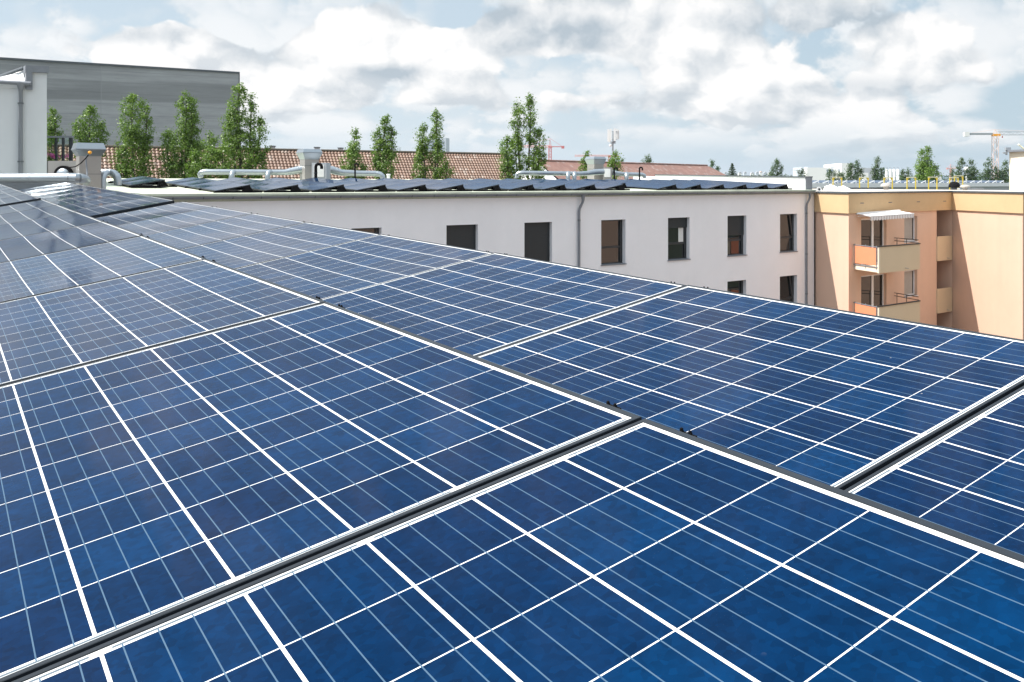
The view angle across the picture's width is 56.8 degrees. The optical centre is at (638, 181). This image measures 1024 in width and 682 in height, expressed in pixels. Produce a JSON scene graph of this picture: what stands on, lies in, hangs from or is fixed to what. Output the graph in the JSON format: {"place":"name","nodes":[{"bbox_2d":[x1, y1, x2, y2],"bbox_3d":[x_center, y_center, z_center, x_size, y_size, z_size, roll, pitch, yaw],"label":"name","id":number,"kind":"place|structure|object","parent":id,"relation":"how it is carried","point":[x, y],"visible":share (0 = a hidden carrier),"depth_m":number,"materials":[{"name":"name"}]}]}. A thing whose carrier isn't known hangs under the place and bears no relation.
{"place":"outdoors","nodes":[
{"label":"outdoors","id":0,"kind":"place"},
{"bbox_2d":[0,57,239,146],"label":"concrete building","id":1,"kind":"structure","parent":0,"point":[74,89],"depth_m":124.36,"materials":[{"name":"concrete"}]},
{"bbox_2d":[73,145,513,179],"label":"tiled roof building","id":2,"kind":"structure","parent":0,"point":[474,165],"depth_m":88.22,"materials":[{"name":"tile"}]},
{"bbox_2d":[0,0,1023,176],"label":"sky","id":3,"kind":"structure","parent":0,"point":[746,84],"materials":[{"name":"white"}]},
{"label":"ground","id":4,"kind":"structure","parent":0,"visible":0},
{"bbox_2d":[47,106,63,135],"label":"columnar tree","id":5,"kind":"object","parent":4,"relation":"on","point":[51,129],"visible":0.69,"depth_m":59.93,"materials":[{"name":"green plant"}]},
{"bbox_2d":[70,104,112,157],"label":"columnar tree","id":6,"kind":"object","parent":4,"relation":"on","point":[83,134],"visible":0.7,"depth_m":59.83,"materials":[{"name":"green plant"}]},
{"bbox_2d":[107,91,159,177],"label":"columnar tree","id":7,"kind":"object","parent":4,"relation":"on","point":[135,137],"visible":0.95,"depth_m":59.78,"materials":[{"name":"green plant"}]},
{"bbox_2d":[153,90,207,178],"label":"columnar tree","id":8,"kind":"object","parent":4,"relation":"on","point":[187,142],"visible":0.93,"depth_m":60.76,"materials":[{"name":"green plant"}]},
{"bbox_2d":[200,130,219,161],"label":"columnar tree","id":9,"kind":"object","parent":4,"relation":"on","point":[210,141],"visible":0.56,"depth_m":63.94,"materials":[{"name":"green plant"}]},
{"bbox_2d":[218,82,272,178],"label":"columnar tree","id":10,"kind":"object","parent":4,"relation":"on","point":[234,143],"visible":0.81,"depth_m":59.81,"materials":[{"name":"green plant"}]},
{"bbox_2d":[338,127,368,178],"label":"columnar tree","id":11,"kind":"object","parent":4,"relation":"on","point":[352,154],"visible":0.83,"depth_m":61.80,"materials":[{"name":"green plant"}]},
{"bbox_2d":[370,114,402,178],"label":"columnar tree","id":12,"kind":"object","parent":4,"relation":"on","point":[381,162],"visible":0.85,"depth_m":61.85,"materials":[{"name":"green plant"}]},
{"bbox_2d":[407,107,455,178],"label":"columnar tree","id":13,"kind":"object","parent":4,"relation":"on","point":[422,154],"visible":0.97,"depth_m":61.84,"materials":[{"name":"green plant"}]},
{"bbox_2d":[495,92,549,179],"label":"columnar tree","id":14,"kind":"object","parent":4,"relation":"on","point":[508,160],"visible":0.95,"depth_m":59.85,"materials":[{"name":"green plant"}]},
{"bbox_2d":[607,129,618,155],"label":"antenna mast","id":15,"kind":"object","parent":4,"relation":"on","point":[610,135],"visible":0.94,"depth_m":149.83,"materials":[{"name":"grey"}]},
{"bbox_2d":[607,149,623,178],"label":"columnar tree","id":16,"kind":"object","parent":4,"relation":"on","point":[611,160],"visible":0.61,"depth_m":63.87,"materials":[{"name":"green plant"}]},
{"bbox_2d":[516,159,724,179],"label":"tiled roof building","id":17,"kind":"structure","parent":4,"relation":"on","point":[651,169],"depth_m":146.28,"materials":[{"name":"tile"}]},
{"bbox_2d":[766,158,785,175],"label":"poplar tree","id":18,"kind":"object","parent":4,"relation":"on","point":[777,166],"visible":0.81,"depth_m":239.74,"materials":[{"name":"green plant"}]},
{"bbox_2d":[793,163,873,179],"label":"white factory","id":19,"kind":"structure","parent":4,"relation":"on","point":[818,173],"depth_m":520.00,"materials":[{"name":"grey"}]},
{"bbox_2d":[843,160,865,179],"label":"poplar tree","id":20,"kind":"object","parent":4,"relation":"on","point":[854,176],"visible":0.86,"depth_m":199.62,"materials":[{"name":"green plant"}]},
{"bbox_2d":[870,156,887,179],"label":"poplar tree","id":21,"kind":"object","parent":4,"relation":"on","point":[876,170],"visible":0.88,"depth_m":199.79,"materials":[{"name":"green plant"}]},
{"bbox_2d":[812,183,1008,189],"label":"flat roof building","id":22,"kind":"structure","parent":4,"relation":"on","point":[985,186],"depth_m":107.24,"materials":[{"name":"paint"}]},
{"bbox_2d":[813,147,1023,339],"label":"peach building","id":23,"kind":"structure","parent":4,"relation":"on","point":[950,258],"depth_m":44.58,"materials":[{"name":"paint"}]},
{"bbox_2d":[823,184,852,190],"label":"plastic sheeting","id":24,"kind":"object","parent":23,"relation":"on","point":[830,187],"visible":0.94,"depth_m":47.10,"materials":[{"name":"white plastic"}]},
{"bbox_2d":[861,219,883,264],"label":"balcony door","id":25,"kind":"structure","parent":23,"relation":"in","point":[872,232],"depth_m":43.91,"materials":[{"name":"white plastic"}]},
{"bbox_2d":[861,274,883,315],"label":"balcony door","id":26,"kind":"structure","parent":23,"relation":"in","point":[872,286],"depth_m":43.97,"materials":[{"name":"glass"}]},
{"bbox_2d":[904,217,917,242],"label":"window","id":27,"kind":"structure","parent":23,"relation":"in","point":[908,222],"depth_m":45.81,"materials":[{"name":"white plastic"}]},
{"bbox_2d":[904,270,917,296],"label":"window","id":28,"kind":"structure","parent":23,"relation":"in","point":[909,274],"depth_m":45.81,"materials":[{"name":"white plastic"}]},
{"bbox_2d":[914,146,943,179],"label":"poplar tree","id":29,"kind":"object","parent":4,"relation":"on","point":[925,170],"visible":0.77,"depth_m":114.72,"materials":[{"name":"green plant"}]},
{"bbox_2d":[963,158,979,179],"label":"poplar tree","id":30,"kind":"object","parent":4,"relation":"on","point":[970,171],"visible":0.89,"depth_m":259.51,"materials":[{"name":"green plant"}]},
{"bbox_2d":[979,157,1002,179],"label":"poplar tree","id":31,"kind":"object","parent":4,"relation":"on","point":[986,173],"visible":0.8,"depth_m":249.64,"materials":[{"name":"green plant"}]},
{"bbox_2d":[963,129,1023,177],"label":"tower crane","id":32,"kind":"object","parent":4,"relation":"on","point":[966,134],"visible":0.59,"depth_m":299.20,"materials":[{"name":"white metal"}]},
{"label":"terrace floor","id":33,"kind":"structure","parent":0,"visible":0},
{"bbox_2d":[47,136,73,160],"bbox_3d":[-19.268,-1.074,31.040,0.925,0.872,0.080,0,0,0],"label":"terrace screen","id":34,"kind":"object","parent":33,"relation":"on","point":[59,148],"visible":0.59,"depth_m":31.04,"materials":[{"name":"metal"}]},
{"label":"courtyard paving","id":35,"kind":"structure","parent":0,"visible":0},
{"bbox_2d":[0,65,48,172],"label":"white wing","id":36,"kind":"structure","parent":35,"relation":"on","point":[23,124],"depth_m":29.76,"materials":[{"name":"white paint"}]},
{"bbox_2d":[184,139,233,178],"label":"leafy bush","id":37,"kind":"object","parent":35,"relation":"on","point":[216,159],"visible":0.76,"depth_m":57.83,"materials":[{"name":"green plant"}]},
{"bbox_2d":[106,178,816,304],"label":"white apartment building","id":38,"kind":"structure","parent":35,"relation":"on","point":[759,243],"depth_m":37.26,"materials":[{"name":"paint"}]},
{"bbox_2d":[0,183,75,189],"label":"roof wall","id":39,"kind":"structure","parent":38,"relation":"attached to","point":[18,186],"depth_m":26.20,"materials":[{"name":"metal"}]},
{"bbox_2d":[48,161,75,172],"bbox_3d":[-16.250,0.069,26.765,0.924,1.297,1.070,0,0,0],"label":"fan housing","id":40,"kind":"object","parent":38,"relation":"on","point":[58,166],"visible":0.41,"depth_m":26.40,"materials":[{"name":"grey metal"}]},
{"bbox_2d":[69,143,105,187],"bbox_3d":[-15.222,-0.123,25.738,0.918,1.875,1.283,0,0,-40],"label":"ventilation hood","id":41,"kind":"object","parent":38,"relation":"on","point":[88,158],"visible":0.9,"depth_m":25.80,"materials":[{"name":"metal"}]},
{"bbox_2d":[0,173,90,184],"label":"ventilation duct","id":42,"kind":"object","parent":41,"relation":"attached to","point":[84,179],"visible":0.99,"depth_m":24.20,"materials":[{"name":"metal"}]},
{"bbox_2d":[101,169,121,188],"bbox_3d":[-15.092,-0.062,26.438,0.690,0.587,0.531,0,0,0],"label":"ventilation duct","id":43,"kind":"object","parent":41,"relation":"attached to","point":[114,174],"visible":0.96,"depth_m":26.50,"materials":[{"name":"metal"}]},
{"bbox_2d":[108,181,176,186],"bbox_3d":[-16.556,0.018,31.086,1.403,0.341,3.285,0,0,-40],"label":"panel mount","id":44,"kind":"object","parent":38,"relation":"on","point":[160,184],"visible":0.56,"depth_m":29.98,"materials":[{"name":"black metal"}]},
{"bbox_2d":[122,178,164,185],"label":"solar module","id":45,"kind":"object","parent":44,"relation":"on","point":[142,181],"visible":0.98,"depth_m":30.17,"materials":[{"name":"blue glass"}]},
{"bbox_2d":[172,184,261,192],"bbox_3d":[-14.230,0.113,30.830,1.403,0.464,6.562,0,0,-40],"label":"panel mount","id":46,"kind":"object","parent":38,"relation":"on","point":[246,189],"visible":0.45,"depth_m":28.46,"materials":[{"name":"black metal"}]},
{"bbox_2d":[174,179,218,186],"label":"solar module","id":47,"kind":"object","parent":46,"relation":"on","point":[183,184],"visible":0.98,"depth_m":31.34,"materials":[{"name":"blue glass"}]},
{"bbox_2d":[187,181,232,188],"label":"solar module","id":48,"kind":"object","parent":46,"relation":"on","point":[203,185],"visible":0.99,"depth_m":30.07,"materials":[{"name":"blue glass"}]},
{"bbox_2d":[201,182,249,190],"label":"solar module","id":49,"kind":"object","parent":46,"relation":"on","point":[233,185],"visible":1,"depth_m":28.70,"materials":[{"name":"blue glass"}]},
{"bbox_2d":[197,166,301,178],"bbox_3d":[-15.016,-0.324,36.671,4.222,0.650,0.584,0,0,-25],"label":"ventilation duct","id":50,"kind":"object","parent":38,"relation":"on","point":[231,173],"visible":0.94,"depth_m":36.57,"materials":[{"name":"metal"}]},
{"bbox_2d":[264,185,308,192],"bbox_3d":[-13.103,0.115,31.763,1.403,0.464,6.562,0,0,-40],"label":"panel mount","id":51,"kind":"object","parent":38,"relation":"on","point":[294,189],"visible":0.32,"depth_m":29.40,"materials":[{"name":"black metal"}]},
{"bbox_2d":[252,182,297,190],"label":"solar module","id":52,"kind":"object","parent":51,"relation":"on","point":[276,186],"visible":0.98,"depth_m":29.62,"materials":[{"name":"blue glass"}]},
{"bbox_2d":[296,149,322,179],"bbox_3d":[-13.238,-0.549,37.500,0.802,1.474,0.802,0,0,-40],"label":"ventilation hood","id":53,"kind":"object","parent":38,"relation":"on","point":[307,157],"visible":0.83,"depth_m":37.22,"materials":[{"name":"metal"}]},
{"bbox_2d":[312,163,330,178],"bbox_3d":[-12.606,-0.229,37.044,0.580,1.006,0.512,0,0,0],"label":"equipment cabinet","id":54,"kind":"object","parent":38,"relation":"on","point":[324,172],"visible":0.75,"depth_m":36.80,"materials":[{"name":"white metal"}]},
{"bbox_2d":[312,186,354,191],"bbox_3d":[-11.958,0.118,32.712,1.403,0.464,6.562,0,0,-40],"label":"panel mount","id":55,"kind":"object","parent":38,"relation":"on","point":[339,189],"visible":0.3,"depth_m":30.33,"materials":[{"name":"black metal"}]},
{"bbox_2d":[299,182,343,190],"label":"solar module","id":56,"kind":"object","parent":55,"relation":"on","point":[321,186],"visible":0.92,"depth_m":30.58,"materials":[{"name":"blue glass"}]},
{"bbox_2d":[331,166,384,178],"bbox_3d":[-11.708,-0.356,38.559,2.422,0.572,0.372,0,0,-28],"label":"ventilation duct","id":57,"kind":"object","parent":38,"relation":"on","point":[341,172],"visible":0.76,"depth_m":38.45,"materials":[{"name":"metal"}]},
{"bbox_2d":[355,185,395,191],"bbox_3d":[-10.851,0.120,33.629,1.403,0.464,6.562,0,0,-40],"label":"panel mount","id":58,"kind":"object","parent":38,"relation":"on","point":[381,189],"visible":0.3,"depth_m":31.25,"materials":[{"name":"black metal"}]},
{"bbox_2d":[344,182,385,189],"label":"solar module","id":59,"kind":"object","parent":58,"relation":"on","point":[362,186],"visible":0.97,"depth_m":31.48,"materials":[{"name":"blue glass"}]},
{"bbox_2d":[397,185,434,191],"bbox_3d":[-9.722,0.122,34.564,1.403,0.464,6.562,0,0,-40],"label":"panel mount","id":60,"kind":"object","parent":38,"relation":"on","point":[422,189],"visible":0.3,"depth_m":32.18,"materials":[{"name":"black metal"}]},
{"bbox_2d":[386,183,425,190],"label":"solar module","id":61,"kind":"object","parent":60,"relation":"on","point":[401,186],"visible":0.88,"depth_m":32.40,"materials":[{"name":"blue glass"}]},
{"bbox_2d":[436,186,471,191],"bbox_3d":[-8.593,0.125,35.499,1.403,0.464,6.562,0,0,-40],"label":"panel mount","id":62,"kind":"object","parent":38,"relation":"on","point":[460,188],"visible":0.27,"depth_m":33.12,"materials":[{"name":"black metal"}]},
{"bbox_2d":[426,183,462,189],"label":"solar module","id":63,"kind":"object","parent":62,"relation":"on","point":[439,186],"visible":0.91,"depth_m":33.31,"materials":[{"name":"blue glass"}]},
{"bbox_2d":[446,224,474,249],"bbox_3d":[-6.263,2.405,32.911,1.290,1.797,0.174,0,0,-40],"label":"window","id":64,"kind":"structure","parent":38,"relation":"in","point":[458,235],"depth_m":32.99,"materials":[{"name":"grey"}]},
{"bbox_2d":[473,185,507,190],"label":"panel mount","id":65,"kind":"object","parent":38,"relation":"on","point":[496,188],"visible":0.24,"depth_m":34.07,"materials":[{"name":"black metal"}]},
{"bbox_2d":[463,183,498,189],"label":"solar module","id":66,"kind":"object","parent":65,"relation":"on","point":[475,186],"visible":0.84,"depth_m":34.26,"materials":[{"name":"blue glass"}]},
{"bbox_2d":[508,185,540,190],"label":"panel mount","id":67,"kind":"object","parent":38,"relation":"on","point":[530,188],"visible":0.23,"depth_m":35.00,"materials":[{"name":"black metal"}]},
{"bbox_2d":[499,183,532,189],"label":"solar module","id":68,"kind":"object","parent":67,"relation":"on","point":[508,186],"visible":0.89,"depth_m":35.19,"materials":[{"name":"blue glass"}]},
{"bbox_2d":[524,221,551,261],"bbox_3d":[-3.838,2.405,34.985,1.277,1.797,0.274,0,0,-40],"label":"window","id":69,"kind":"structure","parent":38,"relation":"in","point":[536,234],"depth_m":35.03,"materials":[{"name":"grey"}]},
{"bbox_2d":[541,185,571,190],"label":"panel mount","id":70,"kind":"object","parent":38,"relation":"on","point":[561,188],"visible":0.26,"depth_m":35.91,"materials":[{"name":"black metal"}]},
{"bbox_2d":[533,183,564,188],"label":"solar module","id":71,"kind":"object","parent":70,"relation":"on","point":[543,185],"visible":0.82,"depth_m":36.14,"materials":[{"name":"blue glass"}]},
{"bbox_2d":[515,169,604,179],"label":"ventilation duct","id":72,"kind":"object","parent":38,"relation":"on","point":[573,174],"visible":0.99,"depth_m":44.13,"materials":[{"name":"metal"}]},
{"bbox_2d":[584,156,605,179],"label":"ventilation hood","id":73,"kind":"object","parent":38,"relation":"on","point":[595,162],"visible":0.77,"depth_m":46.76,"materials":[{"name":"metal"}]},
{"bbox_2d":[601,219,626,265],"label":"window","id":74,"kind":"structure","parent":38,"relation":"in","point":[611,229],"depth_m":37.37,"materials":[{"name":"grey"}]},
{"bbox_2d":[612,170,645,179],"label":"ventilation duct","id":75,"kind":"object","parent":38,"relation":"on","point":[626,175],"visible":0.9,"depth_m":46.98,"materials":[{"name":"metal"}]},
{"bbox_2d":[632,185,681,189],"bbox_3d":[-0.769,0.141,41.981,1.403,0.464,6.562,0,0,-40],"label":"panel mount","id":76,"kind":"object","parent":38,"relation":"on","point":[674,187],"visible":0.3,"depth_m":39.63,"materials":[{"name":"black metal"}]},
{"bbox_2d":[634,183,675,188],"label":"solar module","id":77,"kind":"object","parent":76,"relation":"on","point":[654,185],"visible":1,"depth_m":39.89,"materials":[{"name":"blue glass"}]},
{"bbox_2d":[667,217,690,260],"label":"window","id":78,"kind":"structure","parent":38,"relation":"in","point":[677,226],"depth_m":39.60,"materials":[{"name":"grey"}]},
{"bbox_2d":[633,174,812,189],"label":"parapet wall","id":79,"kind":"structure","parent":38,"relation":"on","point":[799,182],"depth_m":47.48,"materials":[{"name":"paint"}]},
{"bbox_2d":[727,215,745,256],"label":"window","id":80,"kind":"structure","parent":38,"relation":"in","point":[735,223],"depth_m":41.82,"materials":[{"name":"grey"}]},
{"bbox_2d":[727,279,746,293],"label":"window","id":81,"kind":"structure","parent":38,"relation":"in","point":[736,286],"depth_m":41.91,"materials":[{"name":"grey glass"}]},
{"bbox_2d":[779,274,796,301],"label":"window","id":82,"kind":"structure","parent":38,"relation":"in","point":[786,283],"depth_m":44.09,"materials":[{"name":"grey"}]},
{"bbox_2d":[780,213,797,252],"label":"window","id":83,"kind":"structure","parent":38,"relation":"in","point":[786,220],"depth_m":44.09,"materials":[{"name":"grey"}]},
{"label":"near building","id":84,"kind":"object","parent":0,"visible":0},
{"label":"module rails","id":85,"kind":"object","parent":84,"relation":"on","visible":0},
{"bbox_2d":[0,194,40,206],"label":"solar module","id":86,"kind":"object","parent":85,"relation":"on","point":[17,199],"visible":0.99,"depth_m":11.52,"materials":[{"name":"blue glass"}]},
{"bbox_2d":[0,199,58,213],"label":"solar module","id":87,"kind":"object","parent":85,"relation":"on","point":[24,206],"visible":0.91,"depth_m":10.00,"materials":[{"name":"blue glass"}]},
{"bbox_2d":[0,205,77,224],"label":"solar module","id":88,"kind":"object","parent":85,"relation":"on","point":[25,215],"visible":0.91,"depth_m":8.66,"materials":[{"name":"blue glass"}]},
{"bbox_2d":[0,212,104,239],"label":"solar module","id":89,"kind":"object","parent":85,"relation":"on","point":[36,226],"visible":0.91,"depth_m":7.29,"materials":[{"name":"blue glass"}]},
{"bbox_2d":[0,221,142,262],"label":"solar module","id":90,"kind":"object","parent":85,"relation":"on","point":[27,246],"visible":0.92,"depth_m":5.92,"materials":[{"name":"blue glass"}]},
{"bbox_2d":[0,236,205,302],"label":"solar module","id":91,"kind":"object","parent":85,"relation":"on","point":[41,274],"visible":0.94,"depth_m":4.54,"materials":[{"name":"blue glass"}]},
{"bbox_2d":[0,259,325,385],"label":"solar module","id":92,"kind":"object","parent":85,"relation":"on","point":[51,332],"visible":0.97,"depth_m":3.14,"materials":[{"name":"blue glass"}]},
{"bbox_2d":[0,302,641,681],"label":"solar module","id":93,"kind":"object","parent":85,"relation":"on","point":[141,488],"visible":0.98,"depth_m":1.65,"materials":[{"name":"blue glass"}]},
{"bbox_2d":[12,419,1023,681],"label":"solar module","id":94,"kind":"object","parent":85,"relation":"on","point":[644,551],"visible":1,"depth_m":1.09,"materials":[{"name":"glass"}]},
{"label":"module rails","id":95,"kind":"object","parent":84,"relation":"on","visible":0},
{"bbox_2d":[25,184,78,193],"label":"solar module","id":96,"kind":"object","parent":95,"relation":"on","point":[49,188],"visible":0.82,"depth_m":20.43,"materials":[{"name":"blue glass"}]},
{"bbox_2d":[31,185,91,195],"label":"solar module","id":97,"kind":"object","parent":95,"relation":"on","point":[58,190],"visible":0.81,"depth_m":19.11,"materials":[{"name":"blue glass"}]},
{"bbox_2d":[35,187,102,198],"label":"solar module","id":98,"kind":"object","parent":95,"relation":"on","point":[66,192],"visible":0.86,"depth_m":17.80,"materials":[{"name":"blue glass"}]},
{"bbox_2d":[41,188,114,201],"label":"solar module","id":99,"kind":"object","parent":95,"relation":"on","point":[76,195],"visible":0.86,"depth_m":16.48,"materials":[{"name":"blue glass"}]},
{"bbox_2d":[52,191,130,205],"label":"solar module","id":100,"kind":"object","parent":95,"relation":"on","point":[88,198],"visible":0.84,"depth_m":15.16,"materials":[{"name":"blue glass"}]},
{"bbox_2d":[63,193,149,209],"bbox_3d":[-7.889,0.314,13.780,1.023,0.040,1.630,-14,9,-36],"label":"solar module","id":101,"kind":"object","parent":95,"relation":"on","point":[99,202],"visible":0.74,"depth_m":13.84,"materials":[{"name":"blue glass"}]},
{"bbox_2d":[74,196,174,217],"bbox_3d":[-6.906,0.342,12.468,1.023,0.041,1.630,-14,9,-36],"label":"solar module","id":102,"kind":"object","parent":95,"relation":"on","point":[121,207],"visible":0.89,"depth_m":12.26,"materials":[{"name":"blue glass"}]},
{"bbox_2d":[96,202,212,225],"bbox_3d":[-5.598,0.379,10.723,1.023,0.040,1.630,-14,9,-36],"label":"solar module","id":103,"kind":"object","parent":95,"relation":"on","point":[147,213],"visible":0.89,"depth_m":10.73,"materials":[{"name":"blue glass"}]},
{"bbox_2d":[117,207,251,235],"bbox_3d":[-4.615,0.407,9.411,1.023,0.041,1.630,-14,9,-36],"label":"solar module","id":104,"kind":"object","parent":95,"relation":"on","point":[174,221],"visible":0.82,"depth_m":9.40,"materials":[{"name":"blue glass"}]},
{"bbox_2d":[144,213,304,248],"bbox_3d":[-3.632,0.434,8.099,1.023,0.040,1.630,-13,9,-36],"label":"solar module","id":105,"kind":"object","parent":95,"relation":"on","point":[208,232],"visible":0.86,"depth_m":8.06,"materials":[{"name":"blue glass"}]},
{"bbox_2d":[181,222,379,268],"bbox_3d":[-2.649,0.462,6.787,1.023,0.040,1.630,-13,9,-36],"label":"solar module","id":106,"kind":"object","parent":95,"relation":"on","point":[254,248],"visible":0.8,"depth_m":6.73,"materials":[{"name":"blue glass"}]},
{"bbox_2d":[236,234,491,298],"bbox_3d":[-1.665,0.490,5.475,1.023,0.040,1.630,-14,9,-36],"label":"solar module","id":107,"kind":"object","parent":95,"relation":"on","point":[325,272],"visible":0.84,"depth_m":5.40,"materials":[{"name":"blue glass"}]},
{"bbox_2d":[322,252,685,355],"bbox_3d":[-0.682,0.517,4.163,1.023,0.039,1.630,-14,9,-36],"label":"solar module","id":108,"kind":"object","parent":95,"relation":"on","point":[477,306],"visible":0.93,"depth_m":4.03,"materials":[{"name":"blue glass"}]},
{"bbox_2d":[476,285,1023,489],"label":"solar module","id":109,"kind":"object","parent":95,"relation":"on","point":[841,399],"visible":0.88,"depth_m":2.64,"materials":[{"name":"blue glass"}]},
{"bbox_2d":[844,386,1023,554],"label":"solar module","id":110,"kind":"object","parent":95,"relation":"on","point":[966,476],"visible":0.77,"depth_m":1.90,"materials":[{"name":"blue glass"}]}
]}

